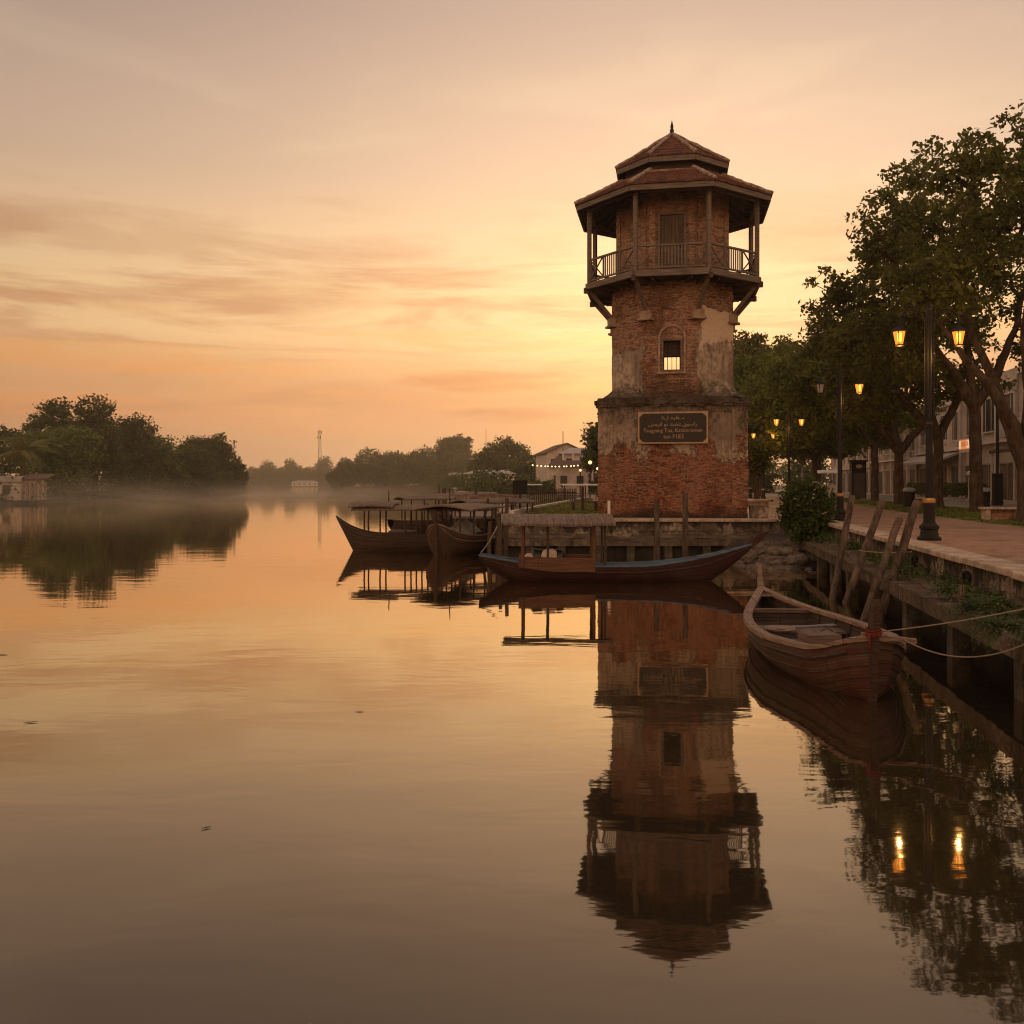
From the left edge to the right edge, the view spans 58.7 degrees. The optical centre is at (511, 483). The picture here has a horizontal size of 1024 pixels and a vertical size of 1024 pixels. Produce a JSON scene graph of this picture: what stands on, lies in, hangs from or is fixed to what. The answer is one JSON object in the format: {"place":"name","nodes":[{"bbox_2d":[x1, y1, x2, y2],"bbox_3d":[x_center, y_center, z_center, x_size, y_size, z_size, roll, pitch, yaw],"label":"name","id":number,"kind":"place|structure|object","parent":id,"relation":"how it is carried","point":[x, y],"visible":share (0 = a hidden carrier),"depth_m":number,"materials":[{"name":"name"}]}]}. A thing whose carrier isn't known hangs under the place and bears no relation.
{"place":"outdoors","nodes":[
{"label":"outdoors","id":0,"kind":"place"},
{"bbox_2d":[0,486,254,503],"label":"bank","id":1,"kind":"structure","parent":0,"point":[50,500],"depth_m":132.60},
{"bbox_2d":[0,424,27,475],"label":"riverside tree","id":2,"kind":"object","parent":1,"relation":"on","point":[4,432],"visible":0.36,"depth_m":139.40,"materials":[{"name":"green plant"}]},
{"bbox_2d":[0,474,54,500],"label":"hut","id":3,"kind":"object","parent":1,"relation":"on","point":[24,485],"visible":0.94,"depth_m":112.02,"materials":[{"name":"wood"}]},
{"bbox_2d":[0,437,61,477],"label":"palm tree","id":4,"kind":"object","parent":1,"relation":"on","point":[29,448],"visible":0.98,"depth_m":121.27,"materials":[{"name":"green plant"}]},
{"bbox_2d":[19,396,77,495],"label":"riverside tree","id":5,"kind":"object","parent":1,"relation":"on","point":[60,411],"visible":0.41,"depth_m":145.82,"materials":[{"name":"green plant"}]},
{"bbox_2d":[1,424,108,496],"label":"riverside tree","id":6,"kind":"object","parent":1,"relation":"on","point":[69,443],"visible":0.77,"depth_m":131.84,"materials":[{"name":"green plant"}]},
{"bbox_2d":[63,393,129,492],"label":"riverside tree","id":7,"kind":"object","parent":1,"relation":"on","point":[95,412],"visible":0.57,"depth_m":145.97,"materials":[{"name":"green plant"}]},
{"bbox_2d":[61,416,147,493],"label":"riverside tree","id":8,"kind":"object","parent":1,"relation":"on","point":[126,460],"visible":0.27,"depth_m":148.40,"materials":[{"name":"green plant"}]},
{"bbox_2d":[0,444,252,502],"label":"bank scrub","id":9,"kind":"object","parent":1,"relation":"on","point":[113,492],"visible":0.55,"depth_m":134.93,"materials":[{"name":"green plant"}]},
{"bbox_2d":[114,412,166,490],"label":"riverside tree","id":10,"kind":"object","parent":1,"relation":"on","point":[136,427],"visible":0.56,"depth_m":154.00,"materials":[{"name":"green plant"}]},
{"bbox_2d":[130,434,191,494],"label":"riverside tree","id":11,"kind":"object","parent":1,"relation":"on","point":[175,467],"visible":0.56,"depth_m":156.46,"materials":[{"name":"green plant"}]},
{"bbox_2d":[170,443,221,495],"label":"riverside tree","id":12,"kind":"object","parent":1,"relation":"on","point":[201,467],"visible":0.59,"depth_m":164.86,"materials":[{"name":"green plant"}]},
{"bbox_2d":[175,432,237,491],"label":"riverside tree","id":13,"kind":"object","parent":1,"relation":"on","point":[217,443],"visible":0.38,"depth_m":180.25,"materials":[{"name":"green plant"}]},
{"bbox_2d":[210,450,249,492],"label":"riverside tree","id":14,"kind":"object","parent":1,"relation":"on","point":[239,468],"visible":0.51,"depth_m":180.81,"materials":[{"name":"green plant"}]},
{"bbox_2d":[216,470,243,495],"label":"riverside tree","id":15,"kind":"object","parent":1,"relation":"on","point":[229,484],"visible":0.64,"depth_m":175.16,"materials":[{"name":"green plant"}]},
{"bbox_2d":[162,485,372,486],"bbox_3d":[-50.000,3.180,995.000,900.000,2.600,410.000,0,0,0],"label":"bank","id":16,"kind":"structure","parent":0,"point":[292,486],"depth_m":790.00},
{"bbox_2d":[245,456,431,485],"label":"woods","id":17,"kind":"object","parent":16,"relation":"on","point":[262,475],"visible":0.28,"depth_m":799.63,"materials":[{"name":"green plant"}]},
{"bbox_2d":[0,487,1023,1023],"bbox_3d":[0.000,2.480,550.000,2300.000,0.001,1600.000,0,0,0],"label":"river","id":18,"kind":"structure","parent":0,"point":[498,799],"depth_m":7.27,"materials":[{"name":"liquid"}]},
{"bbox_2d":[336,491,475,551],"bbox_3d":[-3.951,1.470,33.749,5.214,2.420,1.632,0,0,3],"label":"canopy boat","id":19,"kind":"object","parent":18,"relation":"on","point":[404,540],"visible":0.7,"depth_m":33.26,"materials":[{"name":"brown wood"}]},
{"bbox_2d":[387,496,472,531],"bbox_3d":[-3.899,1.632,45.500,4.618,2.096,1.668,0,0,-29],"label":"canopy boat","id":20,"kind":"object","parent":18,"relation":"on","point":[395,524],"visible":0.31,"depth_m":44.44,"materials":[{"name":"brown wood"}]},
{"bbox_2d":[410,489,503,556],"bbox_3d":[-1.925,1.455,33.119,2.327,2.550,4.890,0,0,17],"label":"canopy boat","id":21,"kind":"object","parent":18,"relation":"on","point":[442,540],"visible":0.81,"depth_m":31.54,"materials":[{"name":"brown wood"}]},
{"bbox_2d":[450,518,483,534],"bbox_3d":[-1.789,1.568,33.559,1.200,0.625,1.500,0,0,17],"label":"tarpaulin","id":22,"kind":"object","parent":21,"relation":"in","point":[466,526],"visible":0.66,"depth_m":33.15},
{"bbox_2d":[426,493,490,523],"bbox_3d":[-3.401,1.632,57.001,4.618,2.096,1.668,0,0,25],"label":"canopy boat","id":23,"kind":"object","parent":18,"relation":"on","point":[444,515],"visible":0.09,"depth_m":56.82,"materials":[{"name":"brown wood"}]},
{"bbox_2d":[438,498,536,527],"bbox_3d":[-0.951,1.632,37.300,4.618,2.096,1.668,0,0,-32],"label":"canopy boat","id":24,"kind":"object","parent":18,"relation":"on","point":[511,500],"visible":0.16,"depth_m":36.80,"materials":[{"name":"brown wood"}]},
{"bbox_2d":[449,494,533,527],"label":"jetty","id":25,"kind":"object","parent":18,"relation":"in","point":[478,514],"visible":0.31,"depth_m":40.08,"materials":[{"name":"brown wood"}]},
{"bbox_2d":[504,498,508,556],"bbox_3d":[-0.203,1.980,30.748,0.191,3.003,0.136,0,0,0],"label":"timber pile","id":26,"kind":"object","parent":18,"relation":"in","point":[506,530],"visible":0.4,"depth_m":30.70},
{"bbox_2d":[478,513,768,581],"bbox_3d":[2.858,1.706,23.340,7.404,1.867,1.714,0,0,1],"label":"long boat","id":27,"kind":"object","parent":18,"relation":"on","point":[589,568],"visible":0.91,"depth_m":22.93,"materials":[{"name":"blue paint"}]},
{"bbox_2d":[654,499,659,559],"bbox_3d":[4.369,1.920,27.500,0.186,2.921,0.190,0,0,0],"label":"wooden post","id":28,"kind":"object","parent":18,"relation":"in","point":[656,533],"visible":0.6,"depth_m":27.43,"materials":[{"name":"brown wood"}]},
{"bbox_2d":[682,493,687,556],"bbox_3d":[5.231,1.820,27.500,0.186,3.121,0.190,0,0,0],"label":"wooden post","id":29,"kind":"object","parent":18,"relation":"in","point":[684,524],"visible":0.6,"depth_m":27.43,"materials":[{"name":"brown wood"}]},
{"bbox_2d":[743,566,916,701],"bbox_3d":[4.261,2.035,13.250,1.790,1.490,6.010,0,0,3],"label":"rowing boat","id":30,"kind":"object","parent":18,"relation":"on","point":[849,663],"visible":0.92,"depth_m":11.04,"materials":[{"name":"brown wood"}]},
{"bbox_2d":[763,625,795,631],"bbox_3d":[3.950,2.139,13.444,0.477,0.048,0.452,0,0,0],"label":"coiled rope","id":31,"kind":"object","parent":30,"relation":"on","point":[782,627],"visible":1,"depth_m":13.48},
{"bbox_2d":[797,631,841,643],"bbox_3d":[4.013,2.044,11.870,0.501,0.204,0.302,0,0,-6],"label":"seat","id":32,"kind":"object","parent":30,"relation":"on","point":[818,637],"visible":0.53,"depth_m":11.74,"materials":[{"name":"brown wood"}]},
{"bbox_2d":[865,627,881,648],"bbox_3d":[4.117,1.749,10.363,0.186,0.226,0.218,0,0,3],"label":"rag lashing","id":33,"kind":"object","parent":30,"relation":"attached to","point":[869,634],"visible":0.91,"depth_m":10.28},
{"bbox_2d":[882,608,1023,631],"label":"mooring rope","id":34,"kind":"object","parent":30,"relation":"attached to","point":[953,621],"visible":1,"depth_m":9.99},
{"bbox_2d":[898,635,1023,657],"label":"mooring rope","id":35,"kind":"object","parent":30,"relation":"attached to","point":[964,656],"visible":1,"depth_m":9.66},
{"bbox_2d":[829,495,854,599],"bbox_3d":[7.035,1.984,19.707,1.366,3.489,0.158,0,0,-39],"label":"mooring pile","id":36,"kind":"object","parent":18,"relation":"in","point":[841,553],"visible":0.62,"depth_m":19.80,"materials":[{"name":"brown wood"}]},
{"bbox_2d":[842,499,885,602],"bbox_3d":[7.178,2.009,19.075,1.639,3.379,0.182,0,0,-21],"label":"mooring pile","id":37,"kind":"object","parent":18,"relation":"in","point":[856,573],"visible":0.72,"depth_m":19.11,"materials":[{"name":"brown wood"}]},
{"bbox_2d":[860,517,902,620],"bbox_3d":[6.566,2.144,16.672,1.610,3.068,0.158,0,0,-26],"label":"mooring pile","id":38,"kind":"object","parent":18,"relation":"in","point":[881,570],"visible":0.63,"depth_m":16.75,"materials":[{"name":"brown wood"}]},
{"bbox_2d":[880,500,920,619],"bbox_3d":[6.953,1.992,16.812,1.755,3.392,0.176,0,0,-29],"label":"mooring pile","id":39,"kind":"object","parent":18,"relation":"in","point":[886,598],"visible":0.59,"depth_m":16.92,"materials":[{"name":"brown wood"}]},
{"bbox_2d":[0,0,1023,484],"label":"sky","id":40,"kind":"structure","parent":0,"point":[267,225],"materials":[{"name":"orange"}]},
{"bbox_2d":[521,499,539,513],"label":"lawn","id":41,"kind":"structure","parent":0,"point":[529,505],"depth_m":50.96,"materials":[{"name":"green plant"}]},
{"bbox_2d":[513,480,526,508],"bbox_3d":[0.341,0.520,38.981,0.640,1.360,0.112,0,0,-3],"label":"notice board","id":42,"kind":"object","parent":41,"relation":"on","point":[519,487],"visible":0.93,"depth_m":38.93,"materials":[{"name":"black metal"}]},
{"bbox_2d":[509,497,586,513],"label":"lawn kerb","id":43,"kind":"structure","parent":41,"relation":"on","point":[519,511],"depth_m":41.66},
{"bbox_2d":[527,488,576,504],"bbox_3d":[2.516,0.850,55.659,0.090,1.152,8.100,0,0,24],"label":"picket fence","id":44,"kind":"object","parent":41,"relation":"on","point":[559,492],"visible":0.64,"depth_m":55.76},
{"bbox_2d":[528,498,597,513],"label":"lawn grass","id":45,"kind":"structure","parent":41,"relation":"on","point":[563,508],"depth_m":41.15,"materials":[{"name":"green plant"}]},
{"bbox_2d":[547,455,561,487],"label":"brown roof house","id":46,"kind":"structure","parent":0,"point":[552,471],"depth_m":146.00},
{"bbox_2d":[533,443,577,481],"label":"gabled house","id":47,"kind":"structure","parent":0,"point":[547,456],"depth_m":174.84,"materials":[{"name":"paint"}]},
{"bbox_2d":[343,485,1022,527],"bbox_3d":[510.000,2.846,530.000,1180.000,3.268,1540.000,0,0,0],"label":"ground","id":48,"kind":"structure","parent":0,"point":[406,488],"depth_m":372.10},
{"bbox_2d":[325,444,471,488],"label":"riverside woods","id":49,"kind":"object","parent":48,"relation":"on","point":[349,473],"visible":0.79,"depth_m":416.95,"materials":[{"name":"green plant"}]},
{"bbox_2d":[370,464,526,498],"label":"bank shrubs","id":50,"kind":"object","parent":48,"relation":"on","point":[484,482],"visible":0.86,"depth_m":127.97,"materials":[{"name":"green plant"}]},
{"bbox_2d":[431,433,475,478],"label":"riverside tree","id":51,"kind":"object","parent":48,"relation":"on","point":[450,447],"visible":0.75,"depth_m":395.86,"materials":[{"name":"green plant"}]},
{"bbox_2d":[472,435,531,470],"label":"riverside tree","id":52,"kind":"object","parent":48,"relation":"on","point":[494,455],"visible":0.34,"depth_m":219.17,"materials":[{"name":"green plant"}]},
{"bbox_2d":[506,452,535,479],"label":"riverside tree","id":53,"kind":"object","parent":48,"relation":"on","point":[520,468],"visible":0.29,"depth_m":203.24,"materials":[{"name":"green plant"}]},
{"bbox_2d":[500,473,596,493],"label":"walk shrubs","id":54,"kind":"object","parent":48,"relation":"on","point":[547,485],"visible":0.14,"depth_m":110.85,"materials":[{"name":"green plant"}]},
{"bbox_2d":[552,460,587,494],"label":"market hall","id":55,"kind":"structure","parent":48,"relation":"on","point":[567,475],"depth_m":101.01,"materials":[{"name":"paint"}]},
{"bbox_2d":[579,417,597,473],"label":"riverside tree","id":56,"kind":"object","parent":48,"relation":"on","point":[590,453],"visible":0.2,"depth_m":91.13,"materials":[{"name":"green plant"}]},
{"bbox_2d":[503,518,790,556],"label":"quay wall","id":57,"kind":"structure","parent":48,"relation":"on","point":[629,537],"depth_m":31.15,"materials":[{"name":"stone"}]},
{"bbox_2d":[749,505,768,517],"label":"stone block","id":58,"kind":"structure","parent":57,"relation":"on","point":[758,511],"depth_m":31.90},
{"bbox_2d":[748,458,832,492],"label":"plaza shrubs","id":59,"kind":"object","parent":48,"relation":"on","point":[770,479],"visible":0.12,"depth_m":124.29,"materials":[{"name":"green plant"}]},
{"bbox_2d":[770,457,830,486],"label":"town trees","id":60,"kind":"object","parent":48,"relation":"on","point":[784,463],"depth_m":318.54,"materials":[{"name":"green plant"}]},
{"bbox_2d":[769,492,1023,527],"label":"grass verge","id":61,"kind":"object","parent":48,"relation":"on","point":[874,506],"depth_m":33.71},
{"bbox_2d":[817,470,837,497],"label":"cart","id":62,"kind":"object","parent":61,"relation":"on","point":[833,472],"visible":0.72,"depth_m":79.49,"materials":[{"name":"white metal"}]},
{"bbox_2d":[735,335,947,501],"bbox_3d":[21.686,-4.416,60.530,14.352,11.632,7.307,0,0,0],"label":"shade tree","id":63,"kind":"object","parent":61,"relation":"on","point":[765,414],"visible":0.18,"depth_m":60.30,"materials":[{"name":"green plant"}]},
{"bbox_2d":[800,418,906,484],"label":"shade tree","id":64,"kind":"object","parent":61,"relation":"on","point":[850,448],"visible":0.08,"depth_m":91.33,"materials":[{"name":"green plant"}]},
{"bbox_2d":[757,315,958,504],"bbox_3d":[19.511,-4.295,51.018,11.484,11.400,6.650,0,0,0],"label":"shade tree","id":65,"kind":"object","parent":61,"relation":"on","point":[820,413],"visible":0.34,"depth_m":50.60,"materials":[{"name":"green plant"}]},
{"bbox_2d":[848,460,867,498],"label":"black booth","id":66,"kind":"object","parent":61,"relation":"on","point":[857,479],"visible":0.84,"depth_m":69.47,"materials":[{"name":"wood"}]},
{"bbox_2d":[854,473,864,497],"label":"door","id":67,"kind":"structure","parent":66,"relation":"in","point":[859,478],"depth_m":69.44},
{"bbox_2d":[793,229,1018,507],"bbox_3d":[18.878,-5.618,43.660,10.250,14.034,6.673,0,0,0],"label":"shade tree","id":68,"kind":"object","parent":61,"relation":"on","point":[838,293],"visible":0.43,"depth_m":43.37,"materials":[{"name":"green plant"}]},
{"bbox_2d":[902,487,915,506],"bbox_3d":[19.850,0.685,45.500,0.640,1.030,0.624,0,0,9],"label":"litter bin","id":69,"kind":"object","parent":61,"relation":"on","point":[908,498],"visible":0.83,"depth_m":45.28,"materials":[{"name":"black metal"}]},
{"bbox_2d":[829,156,1023,511],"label":"shade tree","id":70,"kind":"object","parent":61,"relation":"on","point":[973,398],"visible":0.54,"depth_m":37.39,"materials":[{"name":"green plant"}]},
{"bbox_2d":[868,99,1023,522],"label":"shade tree","id":71,"kind":"object","parent":61,"relation":"on","point":[973,169],"visible":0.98,"depth_m":27.93,"materials":[{"name":"green plant"}]},
{"bbox_2d":[978,507,1016,521],"bbox_3d":[15.750,0.973,29.300,1.250,0.460,0.480,0,0,7],"label":"stone bench","id":72,"kind":"object","parent":61,"relation":"on","point":[996,513],"visible":0.64,"depth_m":29.29,"materials":[{"name":"stone"}]},
{"bbox_2d":[799,520,1023,702],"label":"quay wall","id":73,"kind":"structure","parent":48,"relation":"on","point":[915,599],"depth_m":14.98,"materials":[{"name":"stone"}]},
{"bbox_2d":[809,531,1023,620],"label":"ledge weeds","id":74,"kind":"object","parent":73,"relation":"on","point":[914,573],"visible":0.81,"depth_m":15.36,"materials":[{"name":"green plant"}]},
{"bbox_2d":[927,580,970,601],"bbox_3d":[6.778,1.691,13.922,0.789,0.397,0.666,0,0,21],"label":"fern","id":75,"kind":"object","parent":73,"relation":"on","point":[945,586],"visible":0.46,"depth_m":13.96,"materials":[{"name":"green plant"}]},
{"bbox_2d":[933,593,1018,638],"bbox_3d":[5.992,1.678,11.568,0.979,0.489,1.127,0,0,45],"label":"fern","id":76,"kind":"object","parent":73,"relation":"on","point":[976,604],"visible":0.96,"depth_m":11.53,"materials":[{"name":"green plant"}]},
{"bbox_2d":[961,615,1023,652],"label":"fern","id":77,"kind":"object","parent":73,"relation":"on","point":[1006,626],"visible":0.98,"depth_m":10.12,"materials":[{"name":"green plant"}]},
{"bbox_2d":[748,499,771,506],"bbox_3d":[12.950,1.000,48.200,1.640,0.400,1.640,0,0,0],"label":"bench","id":78,"kind":"object","parent":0,"point":[758,501],"visible":0.67,"depth_m":47.59,"materials":[{"name":"stone"}]},
{"bbox_2d":[748,434,779,498],"bbox_3d":[13.012,-0.837,48.287,2.177,3.584,2.212,0,0,0],"label":"planter tree","id":79,"kind":"object","parent":78,"relation":"on","point":[760,454],"visible":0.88,"depth_m":47.74,"materials":[{"name":"green plant"}]},
{"bbox_2d":[717,533,829,567],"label":"mud bank","id":80,"kind":"structure","parent":0,"point":[774,537],"depth_m":30.22,"materials":[{"name":"soil"}]},
{"bbox_2d":[735,540,829,571],"bbox_3d":[7.889,2.370,27.778,3.193,1.116,5.986,0,0,0],"label":"rubble","id":81,"kind":"object","parent":80,"relation":"on","point":[787,555],"visible":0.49,"depth_m":27.79,"materials":[{"name":"stone"}]},
{"bbox_2d":[771,471,838,550],"bbox_3d":[9.269,0.863,28.726,2.227,2.521,2.172,0,0,0],"label":"round bush","id":82,"kind":"object","parent":80,"relation":"on","point":[807,510],"visible":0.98,"depth_m":28.20,"materials":[{"name":"green plant"}]},
{"bbox_2d":[579,493,1023,563],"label":"promenade","id":83,"kind":"structure","parent":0,"point":[1005,542],"depth_m":23.07,"materials":[{"name":"brick"}]},
{"bbox_2d":[557,448,596,482],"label":"white house","id":84,"kind":"structure","parent":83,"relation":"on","point":[572,454],"depth_m":114.10,"materials":[{"name":"paint"}]},
{"bbox_2d":[574,121,773,517],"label":"brick watchtower","id":85,"kind":"structure","parent":83,"relation":"on","point":[670,211],"depth_m":32.80,"materials":[{"name":"brick"},{"name":"timber"},{"name":"clay tile"}]},
{"bbox_2d":[662,339,681,370],"bbox_3d":[5.771,-4.650,32.843,0.720,1.160,0.140,0,0,10],"label":"window","id":86,"kind":"structure","parent":85,"relation":"in","point":[667,340],"depth_m":32.81,"materials":[{"name":"black metal"}]},
{"bbox_2d":[657,211,686,268],"bbox_3d":[5.790,-8.680,32.921,1.040,2.320,0.130,0,0,10],"label":"door","id":87,"kind":"structure","parent":85,"relation":"in","point":[671,229],"depth_m":32.90,"materials":[{"name":"brown wood"}]},
{"bbox_2d":[638,411,707,443],"bbox_3d":[5.711,-2.000,32.327,2.460,1.140,0.078,0,0,10],"label":"plaque","id":88,"kind":"object","parent":85,"relation":"attached to","point":[687,427],"visible":1,"depth_m":32.29,"materials":[{"name":"brown metal"}]},
{"bbox_2d":[751,424,775,498],"bbox_3d":[16.300,-1.355,59.000,1.620,5.110,0.480,0,0,0],"label":"street lamp","id":89,"kind":"object","parent":83,"relation":"on","point":[753,434],"visible":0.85,"depth_m":58.95,"materials":[{"name":"black metal"}]},
{"bbox_2d":[733,329,825,496],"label":"shade tree","id":90,"kind":"object","parent":83,"relation":"on","point":[743,347],"visible":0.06,"depth_m":84.91,"materials":[{"name":"green plant"}]},
{"bbox_2d":[773,407,804,506],"bbox_3d":[14.000,-1.355,46.000,1.620,5.110,0.480,0,0,0],"label":"street lamp","id":91,"kind":"object","parent":83,"relation":"on","point":[801,419],"visible":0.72,"depth_m":45.96,"materials":[{"name":"black metal"}]},
{"bbox_2d":[733,350,898,481],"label":"shade tree","id":92,"kind":"object","parent":83,"relation":"on","point":[741,366],"visible":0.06,"depth_m":67.01,"materials":[{"name":"green plant"}]},
{"bbox_2d":[815,365,863,520],"bbox_3d":[10.740,-1.355,29.800,1.620,5.110,0.480,0,0,0],"label":"street lamp","id":93,"kind":"object","parent":83,"relation":"on","point":[820,384],"visible":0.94,"depth_m":29.75,"materials":[{"name":"black metal"}]},
{"bbox_2d":[891,302,966,540],"bbox_3d":[8.940,-1.355,19.500,1.620,5.110,0.480,0,0,0],"label":"street lamp","id":94,"kind":"object","parent":83,"relation":"on","point":[929,527],"visible":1,"depth_m":19.45,"materials":[{"name":"black metal"}]},
{"bbox_2d":[767,490,1016,506],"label":"road","id":95,"kind":"structure","parent":0,"point":[954,503],"depth_m":59.32,"materials":[{"name":"asphalt"}]},
{"bbox_2d":[768,491,1016,508],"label":"road kerb","id":96,"kind":"structure","parent":95,"relation":"on","point":[1006,502],"depth_m":65.53,"materials":[{"name":"concrete"}]},
{"bbox_2d":[992,358,1002,504],"bbox_3d":[27.200,-2.925,51.000,0.500,8.250,0.300,0,0,0],"label":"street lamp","id":97,"kind":"object","parent":95,"relation":"on","point":[997,487],"visible":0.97,"depth_m":50.85,"materials":[{"name":"black metal"}]},
{"bbox_2d":[780,489,1016,501],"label":"shop pavement","id":98,"kind":"structure","parent":0,"point":[943,497],"depth_m":75.50,"materials":[{"name":"concrete"}]},
{"bbox_2d":[831,447,868,492],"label":"shophouse","id":99,"kind":"structure","parent":98,"relation":"on","point":[845,474],"depth_m":126.73,"materials":[{"name":"paint"}]},
{"bbox_2d":[868,420,915,494],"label":"shophouse","id":100,"kind":"structure","parent":98,"relation":"on","point":[886,470],"depth_m":99.76,"materials":[{"name":"paint"}]},
{"bbox_2d":[906,482,924,494],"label":"hedge","id":101,"kind":"object","parent":98,"relation":"on","point":[919,487],"visible":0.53,"depth_m":80.94,"materials":[{"name":"green plant"}]},
{"bbox_2d":[903,400,960,497],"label":"shophouse","id":102,"kind":"structure","parent":98,"relation":"on","point":[951,461],"depth_m":78.37,"materials":[{"name":"paint"}]},
{"bbox_2d":[950,411,957,441],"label":"window","id":103,"kind":"structure","parent":102,"relation":"in","point":[955,419],"depth_m":76.92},
{"bbox_2d":[943,482,987,496],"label":"hedge","id":104,"kind":"object","parent":98,"relation":"on","point":[958,489],"visible":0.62,"depth_m":69.75,"materials":[{"name":"green plant"}]},
{"bbox_2d":[958,368,1021,499],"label":"shophouse","id":105,"kind":"structure","parent":98,"relation":"on","point":[1007,468],"depth_m":67.80,"materials":[{"name":"paint"}]},
{"bbox_2d":[981,398,993,433],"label":"window","id":106,"kind":"structure","parent":105,"relation":"in","point":[988,405],"depth_m":68.68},
{"bbox_2d":[989,358,1023,499],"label":"shophouse","id":107,"kind":"structure","parent":98,"relation":"on","point":[1005,447],"depth_m":61.98,"materials":[{"name":"paint"}]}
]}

